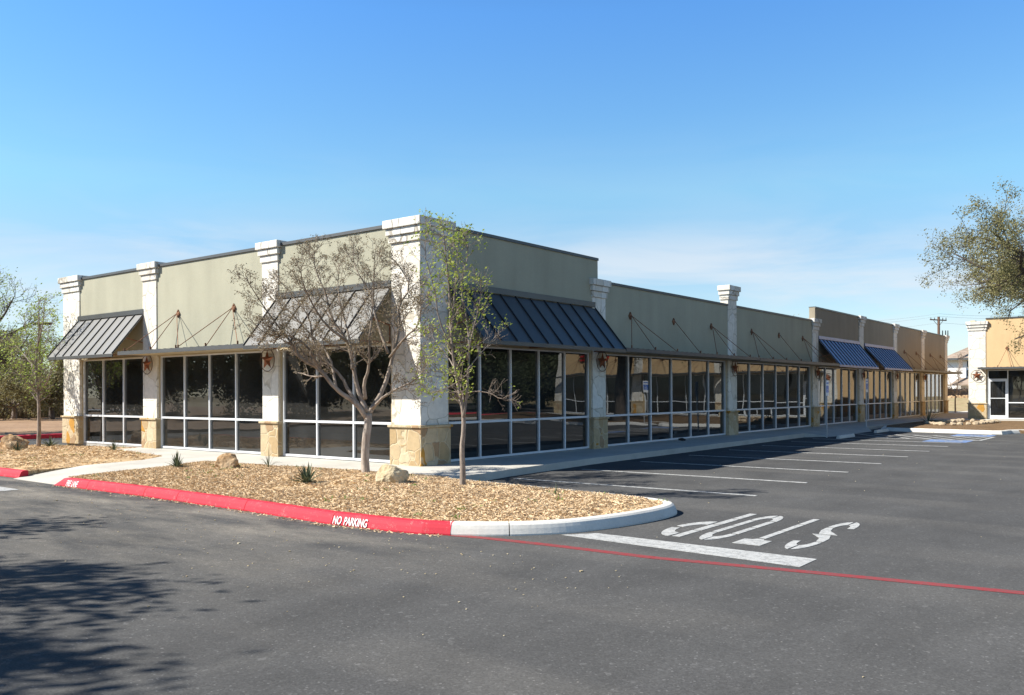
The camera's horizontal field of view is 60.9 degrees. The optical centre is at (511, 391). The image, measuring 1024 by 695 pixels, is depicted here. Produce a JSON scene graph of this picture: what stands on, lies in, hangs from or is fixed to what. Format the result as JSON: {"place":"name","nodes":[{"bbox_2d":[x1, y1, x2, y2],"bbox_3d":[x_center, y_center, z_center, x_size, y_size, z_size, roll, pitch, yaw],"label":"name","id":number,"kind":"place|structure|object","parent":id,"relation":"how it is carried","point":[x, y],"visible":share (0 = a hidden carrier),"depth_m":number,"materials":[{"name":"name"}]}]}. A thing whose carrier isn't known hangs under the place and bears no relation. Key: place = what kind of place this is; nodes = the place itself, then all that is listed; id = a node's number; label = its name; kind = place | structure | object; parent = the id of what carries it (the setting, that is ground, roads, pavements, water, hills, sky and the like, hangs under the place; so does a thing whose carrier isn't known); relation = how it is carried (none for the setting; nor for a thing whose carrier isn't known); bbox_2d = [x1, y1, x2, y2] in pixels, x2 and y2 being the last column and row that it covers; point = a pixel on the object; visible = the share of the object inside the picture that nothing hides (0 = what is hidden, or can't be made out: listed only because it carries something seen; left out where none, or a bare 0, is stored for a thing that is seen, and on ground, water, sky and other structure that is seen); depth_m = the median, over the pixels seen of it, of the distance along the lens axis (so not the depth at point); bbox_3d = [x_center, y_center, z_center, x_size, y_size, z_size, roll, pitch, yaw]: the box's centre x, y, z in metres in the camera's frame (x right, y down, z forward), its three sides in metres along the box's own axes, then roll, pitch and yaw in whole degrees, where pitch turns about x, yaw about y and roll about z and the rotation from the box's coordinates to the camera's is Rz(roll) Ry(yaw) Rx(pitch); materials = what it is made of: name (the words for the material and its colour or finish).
{"place":"outdoors","nodes":[
{"label":"outdoors","id":0,"kind":"place"},
{"bbox_2d":[0,417,61,435],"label":"dirt field","id":1,"kind":"structure","parent":0,"point":[22,426],"depth_m":44.52,"materials":[{"name":"brown soil"}]},
{"bbox_2d":[0,325,46,407],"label":"brush tree","id":2,"kind":"object","parent":1,"relation":"on","point":[6,352],"visible":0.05,"depth_m":61.48,"materials":[{"name":"green plant"}]},
{"bbox_2d":[0,267,59,383],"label":"oak tree","id":3,"kind":"object","parent":1,"relation":"on","point":[5,308],"visible":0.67,"depth_m":36.48,"materials":[{"name":"green plant"}]},
{"bbox_2d":[0,338,63,419],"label":"brush tree","id":4,"kind":"object","parent":1,"relation":"on","point":[19,392],"visible":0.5,"depth_m":54.73,"materials":[{"name":"green plant"}]},
{"bbox_2d":[0,327,63,419],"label":"brush tree","id":5,"kind":"object","parent":1,"relation":"on","point":[14,412],"visible":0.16,"depth_m":57.86,"materials":[{"name":"green plant"}]},
{"bbox_2d":[9,341,55,404],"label":"brush tree","id":6,"kind":"object","parent":1,"relation":"on","point":[41,357],"visible":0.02,"depth_m":75.32,"materials":[{"name":"green plant"}]},
{"bbox_2d":[20,331,63,399],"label":"brush tree","id":7,"kind":"object","parent":1,"relation":"on","point":[55,344],"visible":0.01,"depth_m":73.52,"materials":[{"name":"green plant"}]},
{"bbox_2d":[0,401,63,417],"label":"dry grass","id":8,"kind":"structure","parent":0,"point":[21,414],"depth_m":60.95,"materials":[{"name":"plant"}]},
{"bbox_2d":[14,432,803,484],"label":"sidewalk","id":9,"kind":"structure","parent":0,"point":[489,469],"depth_m":20.57,"materials":[{"name":"concrete"}]},
{"bbox_2d":[47,215,962,465],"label":"retail building","id":10,"kind":"structure","parent":0,"point":[207,383],"depth_m":24.13,"materials":[{"name":"beige paint"}]},
{"bbox_2d":[83,357,142,445],"bbox_3d":[-12.344,0.293,27.047,3.730,2.680,0.120,0,0,38],"label":"window","id":11,"kind":"structure","parent":10,"relation":"in","point":[112,388],"depth_m":27.07,"materials":[{"name":"clear glass"}]},
{"bbox_2d":[141,356,152,373],"bbox_3d":[-10.673,-0.804,25.431,0.593,0.593,0.150,0,0,38],"label":"wall star","id":12,"kind":"object","parent":10,"relation":"hanging from","point":[146,364],"depth_m":25.38,"materials":[{"name":"metal"}]},
{"bbox_2d":[161,351,262,453],"bbox_3d":[-8.256,0.275,23.875,4.880,2.680,0.120,0,0,38],"label":"window","id":13,"kind":"structure","parent":10,"relation":"in","point":[210,402],"depth_m":23.79,"materials":[{"name":"clear glass"}]},
{"bbox_2d":[260,349,274,371],"bbox_3d":[-6.178,-0.803,21.942,0.593,0.593,0.150,0,0,38],"label":"wall star","id":14,"kind":"object","parent":10,"relation":"hanging from","point":[266,358],"depth_m":21.90,"materials":[{"name":"metal"}]},
{"bbox_2d":[283,344,390,462],"bbox_3d":[-4.175,0.258,20.708,3.910,2.680,0.120,0,0,38],"label":"window","id":15,"kind":"structure","parent":10,"relation":"in","point":[318,422],"depth_m":20.74,"materials":[{"name":"clear glass"}]},
{"bbox_2d":[448,345,588,461],"bbox_3d":[0.297,0.239,21.978,0.120,2.680,5.890,0,0,38],"label":"window","id":16,"kind":"structure","parent":10,"relation":"in","point":[552,415],"depth_m":21.92,"materials":[{"name":"glass"}]},
{"bbox_2d":[596,352,607,371],"bbox_3d":[2.547,-0.861,24.475,0.150,0.593,0.593,0,0,38],"label":"wall star","id":17,"kind":"object","parent":10,"relation":"hanging from","point":[602,359],"depth_m":24.43,"materials":[{"name":"metal"}]},
{"bbox_2d":[606,354,725,445],"bbox_3d":[5.131,0.218,28.208,0.120,2.680,8.260,0,0,38],"label":"window","id":18,"kind":"structure","parent":10,"relation":"in","point":[649,399],"depth_m":27.77,"materials":[{"name":"clear glass"}]},
{"bbox_2d":[732,361,738,375],"bbox_3d":[8.126,-0.865,31.665,0.150,0.593,0.593,0,0,38],"label":"wall star","id":19,"kind":"object","parent":10,"relation":"hanging from","point":[735,366],"depth_m":31.62,"materials":[{"name":"metal"}]},
{"bbox_2d":[737,362,810,432],"bbox_3d":[10.682,0.194,35.361,0.120,2.680,8.110,0,0,38],"label":"window","id":20,"kind":"structure","parent":10,"relation":"in","point":[769,396],"depth_m":35.12,"materials":[{"name":"clear glass"}]},
{"bbox_2d":[815,366,819,378],"bbox_3d":[13.625,-0.869,38.751,0.150,0.593,0.593,0,0,38],"label":"wall star","id":21,"kind":"object","parent":10,"relation":"hanging from","point":[818,371],"depth_m":38.69,"materials":[{"name":"metal"}]},
{"bbox_2d":[818,367,857,424],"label":"window","id":22,"kind":"structure","parent":10,"relation":"in","point":[842,398],"depth_m":41.77,"materials":[{"name":"clear glass"}]},
{"bbox_2d":[864,369,891,420],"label":"window","id":23,"kind":"structure","parent":10,"relation":"in","point":[879,394],"depth_m":47.18,"materials":[{"name":"clear glass"}]},
{"bbox_2d":[897,372,919,417],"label":"window","id":24,"kind":"structure","parent":10,"relation":"in","point":[908,384],"depth_m":52.25,"materials":[{"name":"clear glass"}]},
{"bbox_2d":[925,373,943,414],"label":"window","id":25,"kind":"structure","parent":10,"relation":"in","point":[934,384],"depth_m":57.62,"materials":[{"name":"clear glass"}]},
{"bbox_2d":[0,411,1023,694],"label":"asphalt","id":26,"kind":"structure","parent":0,"point":[188,605],"depth_m":7.57,"materials":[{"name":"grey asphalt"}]},
{"bbox_2d":[0,487,18,490],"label":"stop bar","id":27,"kind":"object","parent":26,"relation":"on","point":[4,489],"visible":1,"depth_m":15.92,"materials":[{"name":"white paint"}]},
{"bbox_2d":[0,467,27,477],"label":"red kerb","id":28,"kind":"structure","parent":26,"relation":"on","point":[10,472],"depth_m":18.32,"materials":[{"name":"paint"}]},
{"bbox_2d":[0,433,61,439],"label":"red kerb","id":29,"kind":"structure","parent":26,"relation":"on","point":[44,436],"depth_m":34.08,"materials":[{"name":"paint"}]},
{"bbox_2d":[0,444,160,475],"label":"mulch bed","id":30,"kind":"object","parent":26,"relation":"on","point":[43,469],"visible":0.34,"depth_m":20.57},
{"bbox_2d":[0,434,29,448],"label":"boulder","id":31,"kind":"object","parent":30,"relation":"on","point":[9,438],"visible":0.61,"depth_m":26.54,"materials":[{"name":"beige stone"}]},
{"bbox_2d":[8,441,27,449],"bbox_3d":[-14.070,1.470,24.706,0.506,0.427,0.642,0,0,45],"label":"yucca","id":32,"kind":"object","parent":30,"relation":"on","point":[15,448],"visible":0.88,"depth_m":24.71,"materials":[{"name":"green plant"}]},
{"bbox_2d":[0,291,65,446],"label":"young tree","id":33,"kind":"object","parent":30,"relation":"on","point":[36,376],"visible":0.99,"depth_m":27.90,"materials":[{"name":"green plant"}]},
{"bbox_2d":[43,435,59,446],"bbox_3d":[-15.061,1.593,28.302,0.771,0.419,0.710,0,0,-13],"label":"yucca","id":34,"kind":"object","parent":30,"relation":"on","point":[51,443],"visible":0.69,"depth_m":28.34,"materials":[{"name":"green plant"}]},
{"bbox_2d":[104,438,119,449],"bbox_3d":[-11.111,1.454,24.285,0.517,0.373,0.588,0,0,38],"label":"yucca","id":35,"kind":"object","parent":30,"relation":"on","point":[114,447],"visible":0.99,"depth_m":24.26,"materials":[{"name":"green plant"}]},
{"bbox_2d":[0,445,667,518],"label":"weeds","id":36,"kind":"object","parent":30,"relation":"on","point":[357,487],"visible":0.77,"depth_m":13.05,"materials":[{"name":"green plant"}]},
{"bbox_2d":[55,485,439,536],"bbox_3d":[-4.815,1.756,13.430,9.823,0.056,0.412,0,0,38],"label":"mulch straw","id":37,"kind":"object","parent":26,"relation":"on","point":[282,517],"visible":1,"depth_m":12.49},
{"bbox_2d":[55,478,453,535],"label":"red kerb","id":38,"kind":"structure","parent":26,"relation":"on","point":[401,525],"depth_m":12.49,"materials":[{"name":"paint"}]},
{"bbox_2d":[65,480,78,486],"bbox_3d":[-8.229,1.716,16.284,0.409,0.115,0.007,0,-26,37],"label":"kerb lettering","id":39,"kind":"object","parent":38,"relation":"attached to","point":[68,484],"visible":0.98,"depth_m":16.25,"materials":[{"name":"paint"}]},
{"bbox_2d":[332,516,367,527],"bbox_3d":[-2.115,1.693,11.364,0.624,0.109,0.008,0,-21,36],"label":"kerb lettering","id":40,"kind":"object","parent":38,"relation":"attached to","point":[349,522],"visible":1,"depth_m":11.34,"materials":[{"name":"paint"}]},
{"bbox_2d":[68,460,662,522],"bbox_3d":[-3.341,1.658,15.300,12.330,0.273,4.370,0,0,38],"label":"mulch bed","id":41,"kind":"object","parent":26,"relation":"on","point":[621,508],"visible":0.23,"depth_m":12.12,"materials":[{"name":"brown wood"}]},
{"bbox_2d":[165,450,191,467],"bbox_3d":[-6.913,1.385,17.984,0.610,0.388,0.538,0,0,38],"label":"yucca","id":42,"kind":"object","parent":41,"relation":"on","point":[176,463],"visible":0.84,"depth_m":17.97,"materials":[{"name":"green plant"}]},
{"bbox_2d":[215,453,239,467],"bbox_3d":[-5.761,1.405,17.657,0.531,0.360,0.389,6,1,9],"label":"boulder","id":43,"kind":"object","parent":41,"relation":"on","point":[226,460],"visible":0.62,"depth_m":17.52,"materials":[{"name":"beige stone"}]},
{"bbox_2d":[262,448,279,466],"bbox_3d":[-4.986,1.310,17.739,0.626,0.479,0.542,0,0,38],"label":"grass clump","id":44,"kind":"object","parent":41,"relation":"on","point":[268,460],"visible":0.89,"depth_m":17.64,"materials":[{"name":"green plant"}]},
{"bbox_2d":[290,462,323,482],"bbox_3d":[-3.450,1.351,14.640,0.691,0.393,0.565,0,0,-30],"label":"yucca","id":45,"kind":"object","parent":41,"relation":"on","point":[307,476],"visible":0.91,"depth_m":14.63,"materials":[{"name":"green plant"}]},
{"bbox_2d":[227,231,442,472],"bbox_3d":[-3.317,-0.854,16.918,3.992,4.970,3.400,0,0,-5],"label":"bare tree","id":46,"kind":"object","parent":41,"relation":"on","point":[364,411],"visible":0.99,"depth_m":16.86,"materials":[{"name":"brown plant"}]},
{"bbox_2d":[375,464,408,482],"bbox_3d":[-2.025,1.383,14.696,0.493,0.349,0.394,0,0,31],"label":"boulder","id":47,"kind":"object","parent":41,"relation":"on","point":[386,473],"visible":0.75,"depth_m":14.56,"materials":[{"name":"beige stone"}]},
{"bbox_2d":[404,209,521,484],"bbox_3d":[-0.855,-0.686,14.314,1.926,4.590,1.784,0,0,-12],"label":"young tree","id":48,"kind":"object","parent":41,"relation":"on","point":[462,402],"visible":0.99,"depth_m":14.30,"materials":[{"name":"green plant"}]},
{"bbox_2d":[450,478,676,535],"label":"kerb","id":49,"kind":"structure","parent":26,"relation":"on","point":[665,509],"depth_m":10.78,"materials":[{"name":"concrete"}]},
{"bbox_2d":[513,478,756,495],"bbox_3d":[2.059,1.738,16.052,5.080,0.003,0.105,0,0,38],"label":"parking stripe","id":50,"kind":"object","parent":26,"relation":"on","point":[639,487],"visible":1,"depth_m":15.80,"materials":[{"name":"paint"}]},
{"bbox_2d":[565,533,815,566],"bbox_3d":[1.895,1.738,9.812,3.007,0.003,0.499,0,0,42],"label":"stop bar","id":51,"kind":"object","parent":26,"relation":"on","point":[760,556],"visible":1,"depth_m":9.53,"materials":[{"name":"white paint"}]},
{"bbox_2d":[583,469,807,482],"bbox_3d":[3.592,1.731,18.052,5.050,0.003,0.105,0,0,38],"label":"parking stripe","id":52,"kind":"object","parent":26,"relation":"on","point":[698,476],"visible":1,"depth_m":17.78,"materials":[{"name":"paint"}]},
{"bbox_2d":[447,535,1023,594],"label":"fire lane line","id":53,"kind":"object","parent":26,"relation":"on","point":[794,570],"visible":0.98,"depth_m":8.60,"materials":[{"name":"red paint"}]},
{"bbox_2d":[640,461,841,471],"bbox_3d":[5.199,1.724,20.147,5.020,0.003,0.105,0,0,38],"label":"parking stripe","id":54,"kind":"object","parent":26,"relation":"on","point":[743,466],"visible":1,"depth_m":20.09,"materials":[{"name":"paint"}]},
{"bbox_2d":[661,514,859,548],"bbox_3d":[3.165,1.733,11.055,1.916,0.003,2.418,0,0,38],"label":"stop lettering","id":55,"kind":"object","parent":26,"relation":"on","point":[827,532],"visible":1,"depth_m":10.83,"materials":[{"name":"white paint"}]},
{"bbox_2d":[693,455,881,463],"bbox_3d":[6.812,1.717,22.250,4.990,0.003,0.105,0,0,38],"label":"parking stripe","id":56,"kind":"object","parent":26,"relation":"on","point":[788,459],"visible":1,"depth_m":22.08,"materials":[{"name":"paint"}]},
{"bbox_2d":[744,450,905,456],"bbox_3d":[8.425,1.710,24.353,4.960,0.003,0.105,0,0,38],"label":"parking stripe","id":57,"kind":"object","parent":26,"relation":"on","point":[826,453],"visible":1,"depth_m":24.13,"materials":[{"name":"paint"}]},
{"bbox_2d":[826,380,828,437],"bbox_3d":[11.715,0.625,32.390,0.056,2.150,0.320,0,0,38],"label":"sign post","id":58,"kind":"object","parent":26,"relation":"on","point":[827,388],"visible":1,"depth_m":32.38,"materials":[{"name":"grey metal"}]},
{"bbox_2d":[762,445,911,450],"bbox_3d":[9.964,1.704,26.361,4.930,0.003,0.105,0,0,38],"label":"parking stripe","id":59,"kind":"object","parent":26,"relation":"on","point":[846,448],"visible":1,"depth_m":26.20,"materials":[{"name":"paint"}]},
{"bbox_2d":[836,434,854,438],"bbox_3d":[12.335,1.633,32.166,0.146,0.124,1.800,0,0,38],"label":"wheel stop","id":60,"kind":"object","parent":26,"relation":"on","point":[844,436],"visible":1,"depth_m":31.93,"materials":[{"name":"concrete"}]},
{"bbox_2d":[791,441,947,446],"bbox_3d":[11.546,1.697,28.424,4.900,0.003,0.105,0,0,38],"label":"parking stripe","id":61,"kind":"object","parent":26,"relation":"on","point":[881,444],"visible":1,"depth_m":28.06,"materials":[{"name":"paint"}]},
{"bbox_2d":[874,428,888,432],"bbox_3d":[15.451,1.620,36.393,0.146,0.124,1.800,0,0,38],"label":"wheel stop","id":62,"kind":"object","parent":26,"relation":"on","point":[881,430],"visible":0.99,"depth_m":36.18,"materials":[{"name":"concrete"}]},
{"bbox_2d":[836,439,946,442],"bbox_3d":[12.852,1.691,30.132,4.870,0.003,0.105,0,0,38],"label":"parking stripe","id":63,"kind":"object","parent":26,"relation":"on","point":[904,441],"visible":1,"depth_m":29.66,"materials":[{"name":"paint"}]},
{"bbox_2d":[834,433,993,440],"bbox_3d":[15.041,1.681,32.598,5.005,0.003,2.910,0,0,38],"label":"hatched aisle","id":64,"kind":"object","parent":26,"relation":"on","point":[927,436],"visible":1,"depth_m":32.16,"materials":[{"name":"paint"}]},
{"bbox_2d":[926,439,970,442],"bbox_3d":[14.943,1.680,29.826,1.350,0.008,1.360,0,0,38],"label":"accessible symbol","id":65,"kind":"object","parent":26,"relation":"on","point":[961,441],"visible":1,"depth_m":29.56,"materials":[{"name":"blue paint"}]},
{"bbox_2d":[881,425,1020,434],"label":"kerb","id":66,"kind":"structure","parent":26,"relation":"on","point":[993,432],"depth_m":35.14,"materials":[{"name":"concrete"}]},
{"bbox_2d":[885,420,1023,433],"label":"mulch bed","id":67,"kind":"object","parent":26,"relation":"on","point":[1009,425],"visible":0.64,"depth_m":37.37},
{"bbox_2d":[912,404,948,423],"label":"agave","id":68,"kind":"object","parent":67,"relation":"on","point":[928,417],"visible":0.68,"depth_m":40.20,"materials":[{"name":"green plant"}]},
{"bbox_2d":[948,353,968,411],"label":"bare tree","id":69,"kind":"object","parent":67,"relation":"on","point":[957,383],"visible":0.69,"depth_m":61.95,"materials":[{"name":"plant"}]},
{"bbox_2d":[915,176,1023,355],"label":"oak tree","id":70,"kind":"object","parent":67,"relation":"on","point":[1007,276],"visible":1,"depth_m":33.27,"materials":[{"name":"green plant"}]},
{"bbox_2d":[951,434,995,436],"bbox_3d":[17.702,1.668,33.381,1.350,0.008,1.360,0,0,38],"label":"accessible symbol","id":71,"kind":"object","parent":26,"relation":"on","point":[973,435],"visible":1,"depth_m":33.32,"materials":[{"name":"blue paint"}]},
{"bbox_2d":[965,316,1023,418],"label":"shop building","id":72,"kind":"structure","parent":26,"relation":"on","point":[996,391],"depth_m":47.50,"materials":[{"name":"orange paint"}]},
{"bbox_2d":[971,370,982,380],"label":"wall star","id":73,"kind":"object","parent":72,"relation":"attached to","point":[976,375],"depth_m":47.89,"materials":[{"name":"metal"}]},
{"bbox_2d":[989,380,1006,417],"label":"door","id":74,"kind":"structure","parent":72,"relation":"in","point":[997,388],"depth_m":47.48,"materials":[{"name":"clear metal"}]},
{"bbox_2d":[987,370,1023,418],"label":"window","id":75,"kind":"structure","parent":72,"relation":"in","point":[1015,378],"depth_m":47.08,"materials":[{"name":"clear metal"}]},
{"bbox_2d":[0,0,1023,385],"label":"sky","id":76,"kind":"structure","parent":0,"point":[796,155],"materials":[{"name":"blue"}]},
{"bbox_2d":[764,411,1023,436],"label":"sidewalk","id":77,"kind":"structure","parent":0,"point":[843,429],"depth_m":39.68,"materials":[{"name":"concrete"}]},
{"bbox_2d":[866,379,867,426],"bbox_3d":[15.557,0.488,38.206,0.056,2.150,0.320,0,0,38],"label":"sign post","id":78,"kind":"object","parent":77,"relation":"on","point":[866,399],"visible":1,"depth_m":38.18,"materials":[{"name":"grey metal"}]},
{"bbox_2d":[948,398,968,410],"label":"stone wall","id":79,"kind":"structure","parent":0,"point":[961,404],"depth_m":77.84,"materials":[{"name":"beige stone"}]},
{"bbox_2d":[930,317,947,334],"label":"utility pole","id":80,"kind":"object","parent":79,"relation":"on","point":[938,319],"visible":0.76,"depth_m":94.95,"materials":[{"name":"brown wood"}]},
{"bbox_2d":[948,347,968,388],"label":"house","id":81,"kind":"structure","parent":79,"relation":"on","point":[953,360],"depth_m":95.81,"materials":[{"name":"white"}]},
{"bbox_2d":[948,388,968,395],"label":"wood fence","id":82,"kind":"object","parent":79,"relation":"on","point":[966,392],"visible":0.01,"depth_m":90.00,"materials":[{"name":"brown wood"}]}
]}

